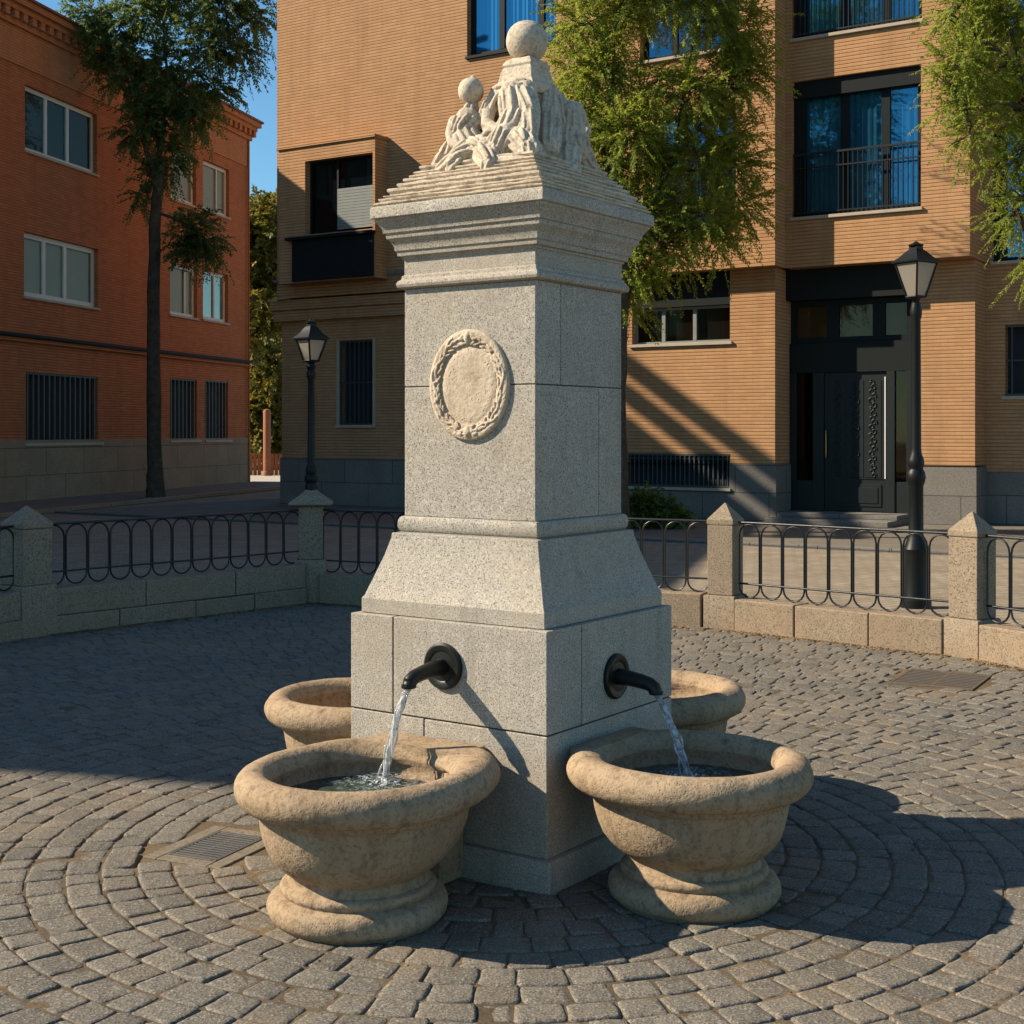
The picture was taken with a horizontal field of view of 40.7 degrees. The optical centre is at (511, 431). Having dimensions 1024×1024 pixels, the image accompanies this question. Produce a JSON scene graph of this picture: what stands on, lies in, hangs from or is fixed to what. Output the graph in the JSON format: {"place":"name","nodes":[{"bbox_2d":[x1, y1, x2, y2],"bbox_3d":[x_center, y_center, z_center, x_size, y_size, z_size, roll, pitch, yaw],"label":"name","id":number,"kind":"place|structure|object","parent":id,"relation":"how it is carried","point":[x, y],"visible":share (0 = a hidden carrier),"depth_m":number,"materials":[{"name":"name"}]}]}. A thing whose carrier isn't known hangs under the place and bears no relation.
{"place":"outdoors","nodes":[
{"label":"outdoors","id":0,"kind":"place"},
{"bbox_2d":[0,481,279,512],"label":"pavement","id":1,"kind":"structure","parent":0,"point":[62,502],"depth_m":32.76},
{"bbox_2d":[55,0,276,496],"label":"dark tree","id":2,"kind":"object","parent":1,"relation":"on","point":[180,110],"visible":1,"depth_m":32.45,"materials":[{"name":"green plant"}]},
{"bbox_2d":[36,0,276,195],"label":"sky","id":3,"kind":"structure","parent":0,"point":[263,153],"materials":[{"name":"blue"}]},
{"bbox_2d":[250,476,279,481],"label":"path","id":4,"kind":"structure","parent":0,"point":[266,478],"depth_m":47.88,"materials":[{"name":"beige concrete"}]},
{"bbox_2d":[0,602,1023,1023],"bbox_3d":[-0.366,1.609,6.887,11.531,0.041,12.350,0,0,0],"label":"plaza paving","id":5,"kind":"structure","parent":0,"point":[714,948],"depth_m":4.97,"materials":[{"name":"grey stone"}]},
{"bbox_2d":[0,591,21,642],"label":"kerb wall","id":6,"kind":"structure","parent":5,"relation":"on","point":[10,618],"depth_m":10.59,"materials":[{"name":"beige stone"}]},
{"bbox_2d":[0,525,13,590],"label":"iron railing","id":7,"kind":"object","parent":6,"relation":"on","point":[6,527],"visible":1,"depth_m":10.76,"materials":[{"name":"black metal"}]},
{"bbox_2d":[0,506,56,638],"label":"stone post","id":8,"kind":"object","parent":5,"relation":"on","point":[33,584],"visible":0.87,"depth_m":10.81,"materials":[{"name":"beige stone"}]},
{"bbox_2d":[57,563,306,632],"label":"kerb wall","id":9,"kind":"structure","parent":5,"relation":"on","point":[84,606],"depth_m":11.81,"materials":[{"name":"beige stone"}]},
{"bbox_2d":[52,509,298,584],"bbox_3d":[-2.868,0.980,12.000,0.021,0.510,2.663,0,0,41],"label":"iron railing","id":10,"kind":"object","parent":9,"relation":"on","point":[65,570],"visible":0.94,"depth_m":11.92,"materials":[{"name":"black metal"}]},
{"bbox_2d":[143,826,264,868],"bbox_3d":[-1.140,1.613,5.340,0.350,0.033,0.450,0,0,24],"label":"drain grate","id":11,"kind":"object","parent":5,"relation":"on","point":[214,847],"visible":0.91,"depth_m":5.30,"materials":[{"name":"metal"}]},
{"bbox_2d":[264,677,353,748],"bbox_3d":[-0.670,1.360,5.905,0.751,0.513,0.804,0,0,35],"label":"stone basin","id":12,"kind":"object","parent":5,"relation":"on","point":[308,712],"visible":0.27,"depth_m":5.64,"materials":[{"name":"stone"}]},
{"bbox_2d":[234,731,500,945],"bbox_3d":[-0.473,1.361,4.638,0.814,0.512,0.945,0,0,35],"label":"stone basin","id":13,"kind":"object","parent":5,"relation":"on","point":[370,867],"visible":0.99,"depth_m":4.36,"materials":[{"name":"stone"}]},
{"bbox_2d":[290,775,426,791],"bbox_3d":[-0.510,1.217,4.586,0.603,0.021,0.603,0,0,35],"label":"water surface","id":14,"kind":"object","parent":13,"relation":"in","point":[346,784],"visible":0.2,"depth_m":4.77,"materials":[{"name":"clear liquid"}]},
{"bbox_2d":[353,689,411,787],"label":"water stream","id":15,"kind":"structure","parent":14,"relation":"on","point":[399,710],"depth_m":4.81,"materials":[{"name":"white"}]},
{"bbox_2d":[351,20,670,894],"bbox_3d":[0.023,0.002,5.299,1.138,3.237,1.166,0,0,35],"label":"fountain monument","id":16,"kind":"object","parent":5,"relation":"on","point":[513,616],"visible":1,"depth_m":5.14,"materials":[{"name":"grey stone"}]},
{"bbox_2d":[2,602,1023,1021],"bbox_3d":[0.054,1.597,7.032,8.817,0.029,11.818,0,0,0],"label":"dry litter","id":17,"kind":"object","parent":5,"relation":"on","point":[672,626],"visible":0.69,"depth_m":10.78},
{"bbox_2d":[319,572,707,626],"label":"kerb wall","id":18,"kind":"structure","parent":5,"relation":"on","point":[341,588],"depth_m":12.70,"materials":[{"name":"beige stone"}]},
{"bbox_2d":[323,509,707,591],"bbox_3d":[-0.077,1.024,12.215,3.801,0.600,0.025,0,0,26],"label":"iron railing","id":19,"kind":"object","parent":18,"relation":"on","point":[663,575],"visible":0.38,"depth_m":11.69,"materials":[{"name":"black metal"}]},
{"bbox_2d":[566,727,813,923],"bbox_3d":[0.614,1.360,4.770,0.839,0.512,0.806,0,0,35],"label":"stone basin","id":20,"kind":"object","parent":5,"relation":"on","point":[695,849],"visible":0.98,"depth_m":4.52,"materials":[{"name":"stone"}]},
{"bbox_2d":[631,763,755,776],"bbox_3d":[0.627,1.216,4.760,0.590,0.017,0.591,0,0,35],"label":"water surface","id":21,"kind":"object","parent":20,"relation":"in","point":[705,771],"visible":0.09,"depth_m":4.95,"materials":[{"name":"clear liquid"}]},
{"bbox_2d":[654,695,703,776],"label":"water stream","id":22,"kind":"structure","parent":21,"relation":"on","point":[679,750],"depth_m":4.92,"materials":[{"name":"white"}]},
{"bbox_2d":[669,670,745,732],"bbox_3d":[0.611,1.361,6.081,0.814,0.512,0.847,0,0,35],"label":"stone basin","id":23,"kind":"object","parent":5,"relation":"on","point":[705,702],"visible":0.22,"depth_m":5.85,"materials":[{"name":"stone"}]},
{"bbox_2d":[703,503,746,629],"bbox_3d":[1.750,1.105,11.330,0.274,1.050,0.274,0,0,32],"label":"stone post","id":24,"kind":"object","parent":5,"relation":"on","point":[724,592],"visible":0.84,"depth_m":11.23,"materials":[{"name":"beige stone"}]},
{"bbox_2d":[735,597,948,654],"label":"kerb wall","id":25,"kind":"structure","parent":5,"relation":"on","point":[909,631],"depth_m":10.48,"materials":[{"name":"beige stone"}]},
{"bbox_2d":[738,521,948,616],"bbox_3d":[2.525,1.034,10.615,1.849,0.620,0.021,0,0,43],"label":"iron railing","id":26,"kind":"object","parent":25,"relation":"on","point":[902,597],"visible":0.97,"depth_m":10.55,"materials":[{"name":"black metal"}]},
{"bbox_2d":[889,668,991,690],"bbox_3d":[2.780,1.613,8.950,0.520,0.033,0.600,0,0,30],"label":"drain grate","id":27,"kind":"object","parent":5,"relation":"on","point":[940,679],"visible":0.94,"depth_m":8.92,"materials":[{"name":"metal"}]},
{"bbox_2d":[944,512,1000,659],"bbox_3d":[3.300,1.100,9.900,0.286,1.060,0.286,0,0,-38],"label":"stone post","id":28,"kind":"object","parent":5,"relation":"on","point":[969,540],"visible":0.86,"depth_m":9.82,"materials":[{"name":"beige stone"}]},
{"bbox_2d":[979,623,1023,667],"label":"kerb wall","id":29,"kind":"structure","parent":5,"relation":"on","point":[1001,643],"depth_m":9.52,"materials":[{"name":"beige stone"}]},
{"bbox_2d":[986,534,1023,626],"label":"iron railing","id":30,"kind":"object","parent":29,"relation":"on","point":[1010,608],"visible":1,"depth_m":9.61,"materials":[{"name":"black metal"}]},
{"bbox_2d":[0,470,1023,624],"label":"street","id":31,"kind":"structure","parent":0,"point":[889,573],"depth_m":17.69,"materials":[{"name":"grey asphalt"}]},
{"bbox_2d":[0,0,263,502],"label":"brick building","id":32,"kind":"structure","parent":31,"relation":"on","point":[74,254],"depth_m":33.82,"materials":[{"name":"orange brick"}]},
{"bbox_2d":[24,86,99,176],"bbox_3d":[-10.595,-7.014,32.384,0.228,1.527,3.163,0,0,13],"label":"window","id":33,"kind":"structure","parent":32,"relation":"in","point":[56,131],"depth_m":32.46,"materials":[{"name":"grey glass"}]},
{"bbox_2d":[23,232,100,310],"bbox_3d":[-10.590,-3.733,32.384,0.228,1.503,3.248,0,0,13],"label":"window","id":34,"kind":"structure","parent":32,"relation":"in","point":[55,271],"depth_m":32.46,"materials":[{"name":"grey glass"}]},
{"bbox_2d":[170,153,197,208],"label":"window","id":35,"kind":"structure","parent":32,"relation":"in","point":[186,186],"depth_m":38.70,"materials":[{"name":"grey glass"}]},
{"bbox_2d":[169,264,198,320],"bbox_3d":[-9.169,-3.884,38.327,0.228,1.464,1.732,0,0,13],"label":"window","id":36,"kind":"structure","parent":32,"relation":"in","point":[181,289],"depth_m":38.54,"materials":[{"name":"grey glass"}]},
{"bbox_2d":[202,270,229,324],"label":"window","id":37,"kind":"structure","parent":32,"relation":"in","point":[213,294],"depth_m":40.39,"materials":[{"name":"blue glass"}]},
{"bbox_2d":[203,161,230,219],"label":"window","id":38,"kind":"structure","parent":32,"relation":"in","point":[214,177],"depth_m":40.49,"materials":[{"name":"grey glass"}]},
{"bbox_2d":[0,486,279,518],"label":"kerb","id":39,"kind":"structure","parent":31,"relation":"on","point":[6,515],"depth_m":31.00,"materials":[{"name":"grey stone"}]},
{"bbox_2d":[250,328,274,449],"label":"street tree","id":40,"kind":"object","parent":31,"relation":"on","point":[266,346],"visible":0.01,"depth_m":71.26,"materials":[{"name":"green plant"}]},
{"bbox_2d":[250,192,281,467],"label":"street tree","id":41,"kind":"object","parent":31,"relation":"on","point":[266,378],"visible":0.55,"depth_m":61.03,"materials":[{"name":"green plant"}]},
{"bbox_2d":[250,454,281,474],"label":"slat fence","id":42,"kind":"object","parent":31,"relation":"on","point":[253,463],"visible":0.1,"depth_m":51.98,"materials":[{"name":"brown wood"}]},
{"bbox_2d":[250,184,281,463],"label":"street tree","id":43,"kind":"object","parent":31,"relation":"on","point":[279,355],"depth_m":67.59,"materials":[{"name":"green plant"}]},
{"bbox_2d":[262,409,271,475],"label":"orange post","id":44,"kind":"object","parent":31,"relation":"on","point":[266,471],"visible":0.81,"depth_m":50.88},
{"bbox_2d":[288,490,332,601],"bbox_3d":[-1.905,1.087,13.100,0.400,1.085,0.400,0,0,-4],"label":"stone post","id":45,"kind":"object","parent":31,"relation":"on","point":[310,504],"visible":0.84,"depth_m":12.98,"materials":[{"name":"beige stone"}]},
{"bbox_2d":[292,318,329,489],"bbox_3d":[-1.905,-0.264,13.100,0.252,1.628,0.252,0,0,45],"label":"street lamp","id":46,"kind":"object","parent":45,"relation":"on","point":[310,338],"visible":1,"depth_m":13.07,"materials":[{"name":"black metal"}]},
{"bbox_2d":[55,510,1023,558],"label":"kerb","id":47,"kind":"structure","parent":31,"relation":"on","point":[814,546],"depth_m":20.34,"materials":[{"name":"grey stone"}]},
{"bbox_2d":[270,0,1023,527],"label":"apartment building","id":48,"kind":"structure","parent":31,"relation":"on","point":[776,388],"depth_m":25.03,"materials":[{"name":"beige brick"}]},
{"bbox_2d":[310,154,372,233],"bbox_3d":[-3.559,-5.019,29.313,1.827,1.568,0.198,0,0,32],"label":"window","id":49,"kind":"structure","parent":48,"relation":"in","point":[341,190],"depth_m":29.29,"materials":[{"name":"black glass"}]},
{"bbox_2d":[465,0,555,59],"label":"window","id":50,"kind":"structure","parent":48,"relation":"in","point":[491,20],"depth_m":27.76,"materials":[{"name":"blue glass"}]},
{"bbox_2d":[629,305,732,347],"bbox_3d":[3.180,-1.968,25.826,2.105,0.734,0.288,0,0,32],"label":"window","id":51,"kind":"structure","parent":48,"relation":"in","point":[700,325],"depth_m":25.82,"materials":[{"name":"black glass"}]},
{"bbox_2d":[638,0,734,63],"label":"window","id":52,"kind":"structure","parent":48,"relation":"in","point":[665,54],"depth_m":25.70,"materials":[{"name":"blue glass"}]},
{"bbox_2d":[659,111,734,230],"bbox_3d":[3.392,-4.751,25.347,1.637,2.171,0.308,0,0,32],"label":"window","id":53,"kind":"structure","parent":48,"relation":"in","point":[700,194],"depth_m":25.49,"materials":[{"name":"glass"}]},
{"bbox_2d":[791,297,911,343],"bbox_3d":[6.109,-2.000,24.845,2.224,0.760,0.137,0,0,32],"label":"transom window","id":54,"kind":"structure","parent":48,"relation":"in","point":[870,319],"depth_m":24.81,"materials":[{"name":"black glass"}]},
{"bbox_2d":[789,66,922,220],"bbox_3d":[6.064,-5.027,24.277,2.372,2.485,0.348,0,0,32],"label":"window","id":55,"kind":"structure","parent":48,"relation":"in","point":[855,154],"depth_m":24.33,"materials":[{"name":"blue glass"}]},
{"bbox_2d":[825,371,886,511],"bbox_3d":[6.138,0.174,24.701,1.146,2.492,0.136,0,0,32],"label":"door","id":56,"kind":"structure","parent":48,"relation":"in","point":[855,402],"depth_m":24.69,"materials":[{"name":"black paint"}]},
{"bbox_2d":[789,0,923,42],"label":"window","id":57,"kind":"structure","parent":48,"relation":"in","point":[822,18],"depth_m":24.39,"materials":[{"name":"blue glass"}]},
{"bbox_2d":[990,128,1023,264],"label":"window","id":58,"kind":"structure","parent":48,"relation":"in","point":[1013,259],"depth_m":24.17,"materials":[{"name":"blue glass"}]},
{"bbox_2d":[991,0,1023,42],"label":"window","id":59,"kind":"structure","parent":48,"relation":"in","point":[1020,0],"depth_m":24.12,"materials":[{"name":"blue glass"}]},
{"bbox_2d":[891,241,940,608],"bbox_3d":[3.730,-0.071,12.750,0.312,3.381,0.312,0,0,-32],"label":"street lamp","id":60,"kind":"object","parent":31,"relation":"on","point":[916,264],"visible":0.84,"depth_m":12.70,"materials":[{"name":"black metal"}]},
{"bbox_2d":[906,0,1023,308],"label":"feathery tree","id":61,"kind":"object","parent":31,"relation":"on","point":[1007,98],"visible":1,"depth_m":15.95,"materials":[{"name":"green plant"}]},
{"bbox_2d":[77,498,1023,553],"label":"pavement","id":62,"kind":"structure","parent":0,"point":[795,535],"depth_m":23.20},
{"bbox_2d":[628,480,698,529],"bbox_3d":[2.394,1.342,22.997,1.466,1.077,1.110,0,0,0],"label":"green bush","id":63,"kind":"object","parent":62,"relation":"on","point":[651,505],"visible":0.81,"depth_m":22.87,"materials":[{"name":"green plant"}]},
{"bbox_2d":[529,0,804,528],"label":"feathery tree","id":64,"kind":"object","parent":62,"relation":"on","point":[610,138],"visible":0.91,"depth_m":22.05,"materials":[{"name":"green plant"}]}
]}

